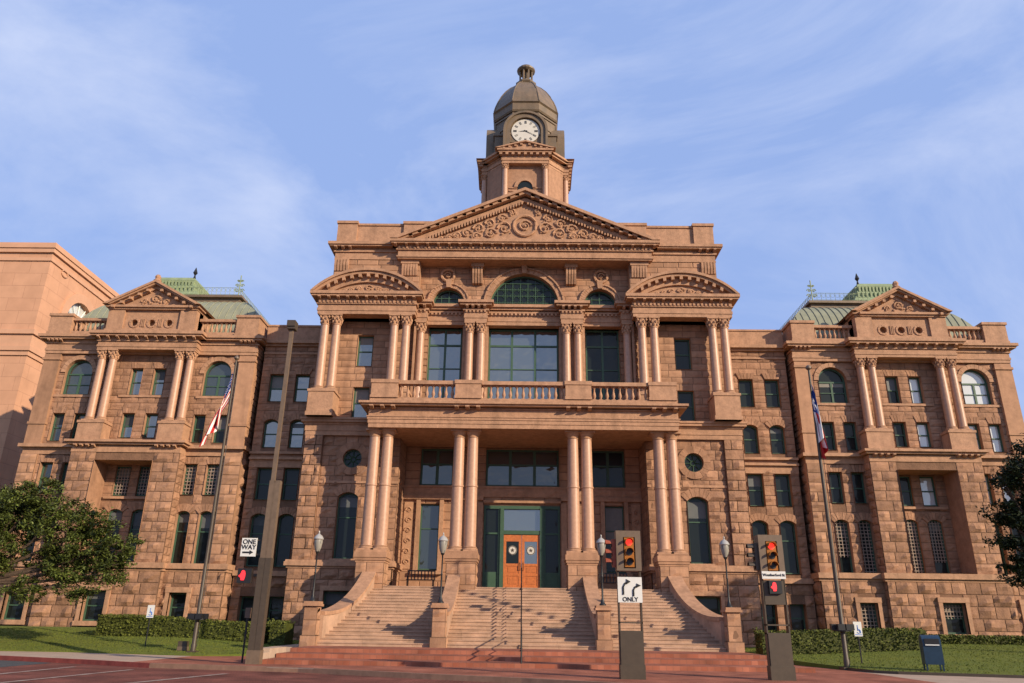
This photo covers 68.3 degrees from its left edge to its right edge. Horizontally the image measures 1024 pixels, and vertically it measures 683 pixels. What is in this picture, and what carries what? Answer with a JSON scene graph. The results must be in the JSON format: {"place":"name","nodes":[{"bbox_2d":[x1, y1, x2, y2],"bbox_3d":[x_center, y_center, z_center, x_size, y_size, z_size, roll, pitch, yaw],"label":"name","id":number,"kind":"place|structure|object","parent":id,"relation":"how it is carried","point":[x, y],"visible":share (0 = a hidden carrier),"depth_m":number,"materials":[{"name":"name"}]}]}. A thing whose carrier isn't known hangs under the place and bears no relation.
{"place":"outdoors","nodes":[
{"label":"outdoors","id":0,"kind":"place"},
{"bbox_2d":[0,242,118,498],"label":"office building","id":1,"kind":"structure","parent":0,"point":[40,282],"depth_m":65.92,"materials":[{"name":"beige"}]},
{"bbox_2d":[0,651,186,661],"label":"pavement","id":2,"kind":"structure","parent":0,"point":[112,657],"depth_m":30.08,"materials":[{"name":"concrete"}]},
{"bbox_2d":[0,626,298,655],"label":"lawn","id":3,"kind":"structure","parent":0,"point":[82,644],"depth_m":35.14,"materials":[{"name":"plant"}]},
{"bbox_2d":[0,474,145,606],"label":"tree","id":4,"kind":"object","parent":3,"relation":"on","point":[28,508],"visible":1,"depth_m":35.40,"materials":[{"name":"green plant"}]},
{"bbox_2d":[93,613,273,642],"bbox_3d":[-16.695,14.738,38.574,8.734,1.498,1.632,1,-20,1],"label":"hedge","id":5,"kind":"object","parent":3,"relation":"on","point":[123,625],"visible":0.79,"depth_m":38.00,"materials":[{"name":"green plant"}]},
{"bbox_2d":[186,355,238,652],"bbox_3d":[-13.618,7.063,34.762,0.860,13.600,0.720,1,-20,1],"label":"flagpole","id":6,"kind":"object","parent":3,"relation":"on","point":[198,615],"visible":0.98,"depth_m":33.98,"materials":[{"name":"metal"}]},
{"bbox_2d":[199,374,232,446],"bbox_3d":[-14.155,3.234,36.205,1.032,3.834,0.332,1,-20,1],"label":"flag","id":7,"kind":"object","parent":6,"relation":"attached to","point":[213,426],"visible":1,"depth_m":36.02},
{"bbox_2d":[267,620,295,645],"bbox_3d":[-11.654,14.784,38.115,0.972,1.398,1.710,1,-20,1],"label":"hedge","id":8,"kind":"object","parent":3,"relation":"on","point":[281,632],"visible":0.96,"depth_m":37.57,"materials":[{"name":"green plant"}]},
{"bbox_2d":[0,660,494,682],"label":"road","id":9,"kind":"structure","parent":0,"point":[136,674],"depth_m":22.32,"materials":[{"name":"red brick"}]},
{"bbox_2d":[0,655,149,667],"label":"kerb painted","id":10,"kind":"object","parent":9,"relation":"on","point":[85,661],"visible":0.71,"depth_m":27.49,"materials":[{"name":"red paint"}]},
{"bbox_2d":[0,667,303,682],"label":"road marking","id":11,"kind":"object","parent":9,"relation":"on","point":[105,672],"visible":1,"depth_m":22.17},
{"bbox_2d":[149,663,617,682],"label":"kerb","id":12,"kind":"structure","parent":9,"relation":"on","point":[495,679],"depth_m":23.45,"materials":[{"name":"concrete"}]},
{"bbox_2d":[0,0,1023,420],"label":"sky","id":13,"kind":"structure","parent":0,"point":[826,143],"materials":[{"name":"blue"}]},
{"bbox_2d":[137,656,934,682],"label":"brick pavement","id":14,"kind":"structure","parent":0,"point":[824,675],"depth_m":24.13,"materials":[{"name":"brick"}]},
{"bbox_2d":[236,320,297,663],"bbox_3d":[-9.254,5.195,28.438,1.210,12.800,0.430,1,-20,1],"label":"signal mast","id":15,"kind":"object","parent":14,"relation":"on","point":[255,650],"visible":1,"depth_m":27.48,"materials":[{"name":"metal"}]},
{"bbox_2d":[0,64,1023,646],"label":"courthouse","id":16,"kind":"structure","parent":14,"relation":"on","point":[524,374],"depth_m":47.78,"materials":[{"name":"stone"}]},
{"bbox_2d":[4,591,25,619],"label":"window","id":17,"kind":"structure","parent":16,"relation":"in","point":[13,611],"depth_m":44.77,"materials":[{"name":"clear glass"}]},
{"bbox_2d":[50,414,64,440],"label":"window","id":18,"kind":"structure","parent":16,"relation":"in","point":[59,418],"depth_m":49.29,"materials":[{"name":"grey"}]},
{"bbox_2d":[63,361,91,394],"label":"window","id":19,"kind":"structure","parent":16,"relation":"in","point":[78,379],"depth_m":50.48,"materials":[{"name":"grey"}]},
{"bbox_2d":[82,591,105,620],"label":"window","id":20,"kind":"structure","parent":16,"relation":"in","point":[93,607],"depth_m":44.36,"materials":[{"name":"clear glass"}]},
{"bbox_2d":[113,467,130,495],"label":"window","id":21,"kind":"structure","parent":16,"relation":"in","point":[123,473],"depth_m":48.57,"materials":[{"name":"grey glass"}]},
{"bbox_2d":[120,414,134,437],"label":"window","id":22,"kind":"structure","parent":16,"relation":"in","point":[128,421],"depth_m":49.31,"materials":[{"name":"grey"}]},
{"bbox_2d":[126,510,142,560],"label":"window","id":23,"kind":"structure","parent":16,"relation":"in","point":[137,515],"depth_m":47.63,"materials":[{"name":"blue glass"}]},
{"bbox_2d":[129,369,142,394],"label":"window","id":24,"kind":"structure","parent":16,"relation":"in","point":[137,374],"depth_m":50.33,"materials":[{"name":"grey"}]},
{"bbox_2d":[136,467,150,495],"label":"window","id":25,"kind":"structure","parent":16,"relation":"in","point":[145,471],"depth_m":48.56,"materials":[{"name":"grey glass"}]},
{"bbox_2d":[143,414,157,437],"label":"window","id":26,"kind":"structure","parent":16,"relation":"in","point":[151,421],"depth_m":49.28,"materials":[{"name":"grey"}]},
{"bbox_2d":[152,370,165,394],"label":"window","id":27,"kind":"structure","parent":16,"relation":"in","point":[160,374],"depth_m":50.30,"materials":[{"name":"grey"}]},
{"bbox_2d":[169,593,186,619],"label":"window","id":28,"kind":"structure","parent":16,"relation":"in","point":[178,600],"depth_m":44.78,"materials":[{"name":"clear glass"}]},
{"bbox_2d":[171,511,189,562],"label":"window","id":29,"kind":"structure","parent":16,"relation":"in","point":[183,518],"depth_m":46.73,"materials":[{"name":"black glass"}]},
{"bbox_2d":[182,465,197,494],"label":"window","id":30,"kind":"structure","parent":16,"relation":"in","point":[191,470],"depth_m":47.92,"materials":[{"name":"beige glass"}]},
{"bbox_2d":[191,416,205,441],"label":"window","id":31,"kind":"structure","parent":16,"relation":"in","point":[199,423],"depth_m":49.17,"materials":[{"name":"black glass"}]},
{"bbox_2d":[194,512,211,563],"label":"window","id":32,"kind":"structure","parent":16,"relation":"in","point":[205,519],"depth_m":46.72,"materials":[{"name":"black glass"}]},
{"bbox_2d":[204,465,218,494],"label":"window","id":33,"kind":"structure","parent":16,"relation":"in","point":[212,475],"depth_m":47.91,"materials":[{"name":"beige glass"}]},
{"bbox_2d":[202,362,230,395],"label":"window","id":34,"kind":"structure","parent":16,"relation":"in","point":[218,377],"depth_m":50.36,"materials":[{"name":"grey"}]},
{"bbox_2d":[239,596,253,623],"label":"window","id":35,"kind":"structure","parent":16,"relation":"in","point":[247,601],"depth_m":45.80,"materials":[{"name":"black glass"}]},
{"bbox_2d":[246,514,264,565],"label":"window","id":36,"kind":"structure","parent":16,"relation":"in","point":[257,526],"depth_m":47.26,"materials":[{"name":"clear glass"}]},
{"bbox_2d":[255,468,271,499],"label":"window","id":37,"kind":"structure","parent":16,"relation":"in","point":[264,474],"depth_m":48.39,"materials":[{"name":"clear glass"}]},
{"bbox_2d":[262,420,277,447],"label":"window","id":38,"kind":"structure","parent":16,"relation":"in","point":[270,431],"depth_m":49.50,"materials":[{"name":"blue"}]},
{"bbox_2d":[267,597,283,622],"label":"window","id":39,"kind":"structure","parent":16,"relation":"in","point":[276,603],"depth_m":45.74,"materials":[{"name":"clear glass"}]},
{"bbox_2d":[268,375,283,400],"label":"window","id":40,"kind":"structure","parent":16,"relation":"in","point":[276,385],"depth_m":50.58,"materials":[{"name":"blue"}]},
{"bbox_2d":[274,514,293,566],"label":"window","id":41,"kind":"structure","parent":16,"relation":"in","point":[283,545],"depth_m":47.13,"materials":[{"name":"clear glass"}]},
{"bbox_2d":[282,469,298,499],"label":"window","id":42,"kind":"structure","parent":16,"relation":"in","point":[291,475],"depth_m":48.33,"materials":[{"name":"clear glass"}]},
{"bbox_2d":[289,421,303,447],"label":"window","id":43,"kind":"structure","parent":16,"relation":"in","point":[297,427],"depth_m":49.46,"materials":[{"name":"blue"}]},
{"bbox_2d":[294,376,309,401],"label":"window","id":44,"kind":"structure","parent":16,"relation":"in","point":[302,383],"depth_m":50.55,"materials":[{"name":"blue"}]},
{"bbox_2d":[323,591,347,608],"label":"window","id":45,"kind":"structure","parent":16,"relation":"in","point":[330,598],"depth_m":42.79,"materials":[{"name":"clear glass"}]},
{"bbox_2d":[329,493,357,559],"bbox_3d":[-9.720,10.848,44.223,1.500,3.960,0.490,1,-20,1],"label":"window","id":46,"kind":"structure","parent":16,"relation":"in","point":[348,502],"depth_m":44.40,"materials":[{"name":"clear glass"}]},
{"bbox_2d":[344,450,361,467],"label":"window","id":47,"kind":"structure","parent":16,"relation":"in","point":[352,458],"depth_m":45.76,"materials":[{"name":"clear glass"}]},
{"bbox_2d":[352,388,368,416],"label":"window","id":48,"kind":"structure","parent":16,"relation":"in","point":[359,393],"depth_m":47.69,"materials":[{"name":"blue"}]},
{"bbox_2d":[357,337,373,365],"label":"window","id":49,"kind":"structure","parent":16,"relation":"in","point":[365,347],"depth_m":48.80,"materials":[{"name":"grey"}]},
{"bbox_2d":[418,504,439,569],"bbox_3d":[-5.099,12.036,46.512,1.200,3.950,0.120,1,-20,1],"label":"window","id":50,"kind":"structure","parent":16,"relation":"in","point":[429,519],"depth_m":46.50,"materials":[{"name":"grey"}]},
{"bbox_2d":[420,449,453,484],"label":"window","id":51,"kind":"structure","parent":16,"relation":"in","point":[436,464],"depth_m":48.02,"materials":[{"name":"grey"}]},
{"bbox_2d":[427,329,461,397],"bbox_3d":[-4.397,2.133,48.838,2.200,6.250,0.120,1,-20,1],"label":"window","id":52,"kind":"structure","parent":16,"relation":"in","point":[445,345],"depth_m":49.24,"materials":[{"name":"grey"}]},
{"bbox_2d":[434,290,462,303],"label":"window","id":53,"kind":"structure","parent":16,"relation":"in","point":[448,296],"depth_m":50.38,"materials":[{"name":"clear glass"}]},
{"bbox_2d":[503,535,521,587],"bbox_3d":[0.020,13.383,45.722,1.085,3.280,0.177,1,-20,1],"label":"door","id":54,"kind":"structure","parent":16,"relation":"in","point":[512,543],"depth_m":45.77,"materials":[{"name":"orange wood"}]},
{"bbox_2d":[486,450,558,486],"bbox_3d":[0.662,8.065,47.935,4.600,2.350,0.120,1,-20,1],"label":"window","id":55,"kind":"structure","parent":16,"relation":"in","point":[532,468],"depth_m":47.93,"materials":[{"name":"grey"}]},
{"bbox_2d":[487,330,558,398],"bbox_3d":[0.733,2.184,48.765,4.550,6.250,0.120,1,-20,1],"label":"window","id":56,"kind":"structure","parent":16,"relation":"in","point":[514,355],"depth_m":49.14,"materials":[{"name":"grey"}]},
{"bbox_2d":[491,276,556,303],"bbox_3d":[0.811,-3.237,50.470,4.550,2.400,0.120,1,-20,1],"label":"window","id":57,"kind":"structure","parent":16,"relation":"in","point":[518,290],"depth_m":50.47,"materials":[{"name":"clear glass"}]},
{"bbox_2d":[522,535,539,587],"bbox_3d":[1.135,13.411,45.751,1.085,3.280,0.080,1,-20,1],"label":"door","id":58,"kind":"structure","parent":16,"relation":"in","point":[530,543],"depth_m":45.76,"materials":[{"name":"orange wood"}]},
{"bbox_2d":[585,292,614,304],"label":"window","id":59,"kind":"structure","parent":16,"relation":"in","point":[596,298],"depth_m":50.26,"materials":[{"name":"clear glass"}]},
{"bbox_2d":[585,331,619,399],"bbox_3d":[5.862,2.235,48.692,2.200,6.250,0.120,1,-20,1],"label":"window","id":60,"kind":"structure","parent":16,"relation":"in","point":[602,347],"depth_m":49.10,"materials":[{"name":"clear glass"}]},
{"bbox_2d":[592,451,624,487],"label":"window","id":61,"kind":"structure","parent":16,"relation":"in","point":[607,466],"depth_m":47.86,"materials":[{"name":"clear glass"}]},
{"bbox_2d":[605,507,625,572],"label":"window","id":62,"kind":"structure","parent":16,"relation":"in","point":[614,516],"depth_m":46.64,"materials":[{"name":"clear glass"}]},
{"bbox_2d":[675,340,690,368],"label":"window","id":63,"kind":"structure","parent":16,"relation":"in","point":[682,347],"depth_m":48.56,"materials":[{"name":"clear glass"}]},
{"bbox_2d":[678,392,694,420],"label":"window","id":64,"kind":"structure","parent":16,"relation":"in","point":[683,397],"depth_m":47.39,"materials":[{"name":"clear glass"}]},
{"bbox_2d":[684,454,702,471],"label":"window","id":65,"kind":"structure","parent":16,"relation":"in","point":[693,462],"depth_m":45.47,"materials":[{"name":"clear glass"}]},
{"bbox_2d":[687,498,714,564],"bbox_3d":[10.876,11.055,43.930,1.500,3.960,0.490,1,-20,1],"label":"window","id":66,"kind":"structure","parent":16,"relation":"in","point":[697,507],"depth_m":44.09,"materials":[{"name":"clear glass"}]},
{"bbox_2d":[696,597,720,614],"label":"window","id":67,"kind":"structure","parent":16,"relation":"in","point":[711,603],"depth_m":42.51,"materials":[{"name":"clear glass"}]},
{"bbox_2d":[739,380,753,406],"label":"window","id":68,"kind":"structure","parent":16,"relation":"in","point":[745,387],"depth_m":50.14,"materials":[{"name":"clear glass"}]},
{"bbox_2d":[743,426,758,452],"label":"window","id":69,"kind":"structure","parent":16,"relation":"in","point":[750,433],"depth_m":49.05,"materials":[{"name":"clear glass"}]},
{"bbox_2d":[747,474,764,505],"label":"window","id":70,"kind":"structure","parent":16,"relation":"in","point":[755,486],"depth_m":47.91,"materials":[{"name":"clear glass"}]},
{"bbox_2d":[761,604,776,631],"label":"window","id":71,"kind":"structure","parent":16,"relation":"in","point":[770,609],"depth_m":45.25,"materials":[{"name":"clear glass"}]},
{"bbox_2d":[765,381,779,406],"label":"window","id":72,"kind":"structure","parent":16,"relation":"in","point":[772,393],"depth_m":50.11,"materials":[{"name":"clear glass"}]},
{"bbox_2d":[770,426,785,453],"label":"window","id":73,"kind":"structure","parent":16,"relation":"in","point":[776,433],"depth_m":49.02,"materials":[{"name":"grey glass"}]},
{"bbox_2d":[775,475,791,505],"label":"window","id":74,"kind":"structure","parent":16,"relation":"in","point":[782,481],"depth_m":47.88,"materials":[{"name":"grey glass"}]},
{"bbox_2d":[780,521,799,573],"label":"window","id":75,"kind":"structure","parent":16,"relation":"in","point":[787,528],"depth_m":46.68,"materials":[{"name":"grey glass"}]},
{"bbox_2d":[790,604,805,630],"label":"window","id":76,"kind":"structure","parent":16,"relation":"in","point":[796,610],"depth_m":45.25,"materials":[{"name":"black glass"}]},
{"bbox_2d":[822,423,835,449],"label":"window","id":77,"kind":"structure","parent":16,"relation":"in","point":[827,428],"depth_m":48.64,"materials":[{"name":"black glass"}]},
{"bbox_2d":[818,369,847,402],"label":"window","id":78,"kind":"structure","parent":16,"relation":"in","point":[832,387],"depth_m":49.76,"materials":[{"name":"green glass"}]},
{"bbox_2d":[829,473,843,502],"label":"window","id":79,"kind":"structure","parent":16,"relation":"in","point":[834,478],"depth_m":47.40,"materials":[{"name":"black glass"}]},
{"bbox_2d":[835,520,853,572],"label":"window","id":80,"kind":"structure","parent":16,"relation":"in","point":[841,526],"depth_m":46.12,"materials":[{"name":"black glass"}]},
{"bbox_2d":[844,423,857,449],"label":"window","id":81,"kind":"structure","parent":16,"relation":"in","point":[850,434],"depth_m":48.57,"materials":[{"name":"black glass"}]},
{"bbox_2d":[851,473,865,502],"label":"window","id":82,"kind":"structure","parent":16,"relation":"in","point":[857,478],"depth_m":47.38,"materials":[{"name":"black glass"}]},
{"bbox_2d":[858,520,876,572],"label":"window","id":83,"kind":"structure","parent":16,"relation":"in","point":[864,527],"depth_m":46.11,"materials":[{"name":"black glass"}]},
{"bbox_2d":[860,603,877,628],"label":"window","id":84,"kind":"structure","parent":16,"relation":"in","point":[868,611],"depth_m":44.11,"materials":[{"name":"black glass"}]},
{"bbox_2d":[886,377,899,402],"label":"window","id":85,"kind":"structure","parent":16,"relation":"in","point":[891,382],"depth_m":49.61,"materials":[{"name":"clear glass"}]},
{"bbox_2d":[893,423,907,446],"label":"window","id":86,"kind":"structure","parent":16,"relation":"in","point":[899,430],"depth_m":48.58,"materials":[{"name":"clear glass"}]},
{"bbox_2d":[899,476,913,505],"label":"window","id":87,"kind":"structure","parent":16,"relation":"in","point":[904,480],"depth_m":47.91,"materials":[{"name":"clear glass"}]},
{"bbox_2d":[906,520,924,572],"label":"window","id":88,"kind":"structure","parent":16,"relation":"in","point":[911,525],"depth_m":46.69,"materials":[{"name":"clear glass"}]},
{"bbox_2d":[909,378,922,402],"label":"window","id":89,"kind":"structure","parent":16,"relation":"in","point":[914,382],"depth_m":49.61,"materials":[{"name":"grey"}]},
{"bbox_2d":[917,423,930,446],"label":"window","id":90,"kind":"structure","parent":16,"relation":"in","point":[924,438],"depth_m":48.56,"materials":[{"name":"grey"}]},
{"bbox_2d":[919,477,937,505],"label":"window","id":91,"kind":"structure","parent":16,"relation":"in","point":[927,483],"depth_m":47.89,"materials":[{"name":"grey"}]},
{"bbox_2d":[928,520,949,572],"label":"window","id":92,"kind":"structure","parent":16,"relation":"in","point":[935,530],"depth_m":46.68,"materials":[{"name":"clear glass"}]},
{"bbox_2d":[943,603,966,633],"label":"window","id":93,"kind":"structure","parent":16,"relation":"in","point":[954,616],"depth_m":43.64,"materials":[{"name":"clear glass"}]},
{"bbox_2d":[961,370,991,404],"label":"window","id":94,"kind":"structure","parent":16,"relation":"in","point":[975,388],"depth_m":49.63,"materials":[{"name":"grey"}]},
{"bbox_2d":[989,425,1003,451],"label":"window","id":95,"kind":"structure","parent":16,"relation":"in","point":[994,429],"depth_m":48.42,"materials":[{"name":"grey"}]},
{"bbox_2d":[299,572,744,652],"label":"entrance staircase","id":96,"kind":"structure","parent":14,"relation":"on","point":[363,611],"depth_m":35.51,"materials":[{"name":"stone"}]},
{"bbox_2d":[309,531,323,600],"bbox_3d":[-8.914,10.188,34.346,0.470,3.090,0.458,1,-20,1],"label":"street lamp","id":97,"kind":"object","parent":96,"relation":"on","point":[318,540],"visible":0.98,"depth_m":34.49,"materials":[{"name":"black metal"}]},
{"bbox_2d":[437,532,447,602],"bbox_3d":[-3.175,10.245,34.264,0.470,3.090,0.458,1,-20,1],"label":"street lamp","id":98,"kind":"object","parent":96,"relation":"on","point":[443,540],"visible":0.98,"depth_m":34.41,"materials":[{"name":"black metal"}]},
{"bbox_2d":[596,535,605,605],"bbox_3d":[4.064,10.318,34.161,0.470,3.090,0.458,1,-20,1],"label":"street lamp","id":99,"kind":"object","parent":96,"relation":"on","point":[600,543],"visible":0.96,"depth_m":34.31,"materials":[{"name":"black metal"}]},
{"bbox_2d":[719,536,732,606],"bbox_3d":[9.683,10.374,34.081,0.470,3.090,0.458,1,-20,1],"label":"street lamp","id":100,"kind":"object","parent":96,"relation":"on","point":[724,545],"visible":0.99,"depth_m":34.23,"materials":[{"name":"black metal"}]},
{"bbox_2d":[262,646,815,672],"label":"brick terrace","id":101,"kind":"structure","parent":14,"relation":"on","point":[510,658],"depth_m":28.07,"materials":[{"name":"brick"}]},
{"bbox_2d":[605,531,645,679],"bbox_3d":[3.347,7.747,22.393,1.050,4.150,0.560,1,-20,1],"label":"traffic signal","id":102,"kind":"object","parent":14,"relation":"on","point":[625,550],"visible":1,"depth_m":22.41,"materials":[{"name":"brown paint"}]},
{"bbox_2d":[746,535,796,680],"bbox_3d":[7.832,8.002,22.891,1.050,4.150,0.560,1,-20,1],"label":"traffic signal","id":103,"kind":"object","parent":14,"relation":"on","point":[767,554],"visible":1,"depth_m":22.93,"materials":[{"name":"brown paint"}]},
{"bbox_2d":[745,644,1023,674],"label":"lawn","id":104,"kind":"structure","parent":0,"point":[813,663],"depth_m":31.03,"materials":[{"name":"plant"}]},
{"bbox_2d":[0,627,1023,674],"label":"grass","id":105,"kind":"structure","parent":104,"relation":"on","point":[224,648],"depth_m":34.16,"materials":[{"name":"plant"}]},
{"bbox_2d":[805,365,854,669],"bbox_3d":[12.647,6.676,30.361,0.860,12.100,0.720,1,-20,1],"label":"flagpole","id":106,"kind":"object","parent":104,"relation":"on","point":[841,627],"visible":1,"depth_m":29.49,"materials":[{"name":"metal"}]},
{"bbox_2d":[811,385,827,458],"bbox_3d":[12.794,3.335,31.486,0.320,3.250,0.409,1,-20,1],"label":"flag","id":107,"kind":"object","parent":106,"relation":"attached to","point":[823,443],"visible":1,"depth_m":31.30,"materials":[{"name":"fabric"}]},
{"bbox_2d":[752,626,926,654],"bbox_3d":[15.582,14.283,35.844,7.926,1.462,1.444,1,-20,1],"label":"hedge","id":108,"kind":"object","parent":104,"relation":"on","point":[824,641],"visible":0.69,"depth_m":35.35,"materials":[{"name":"green plant"}]},
{"bbox_2d":[918,635,944,670],"bbox_3d":[15.030,11.145,27.041,0.605,1.188,0.601,-5,-21,14],"label":"mailbox","id":109,"kind":"object","parent":104,"relation":"on","point":[931,651],"visible":0.98,"depth_m":26.86,"materials":[{"name":"blue metal"}]},
{"bbox_2d":[929,634,1023,644],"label":"hedge","id":110,"kind":"object","parent":104,"relation":"on","point":[982,639],"visible":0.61,"depth_m":39.26,"materials":[{"name":"green plant"}]},
{"bbox_2d":[975,432,1023,588],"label":"tree","id":111,"kind":"object","parent":104,"relation":"on","point":[1010,477],"visible":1,"depth_m":35.59,"materials":[{"name":"green plant"}]},
{"bbox_2d":[858,671,1023,682],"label":"pavement","id":112,"kind":"structure","parent":0,"point":[946,679],"depth_m":24.02,"materials":[{"name":"concrete"}]},
{"bbox_2d":[794,664,1023,677],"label":"lawn edging","id":113,"kind":"object","parent":112,"relation":"on","point":[940,674],"visible":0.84,"depth_m":25.64,"materials":[{"name":"brown paint"}]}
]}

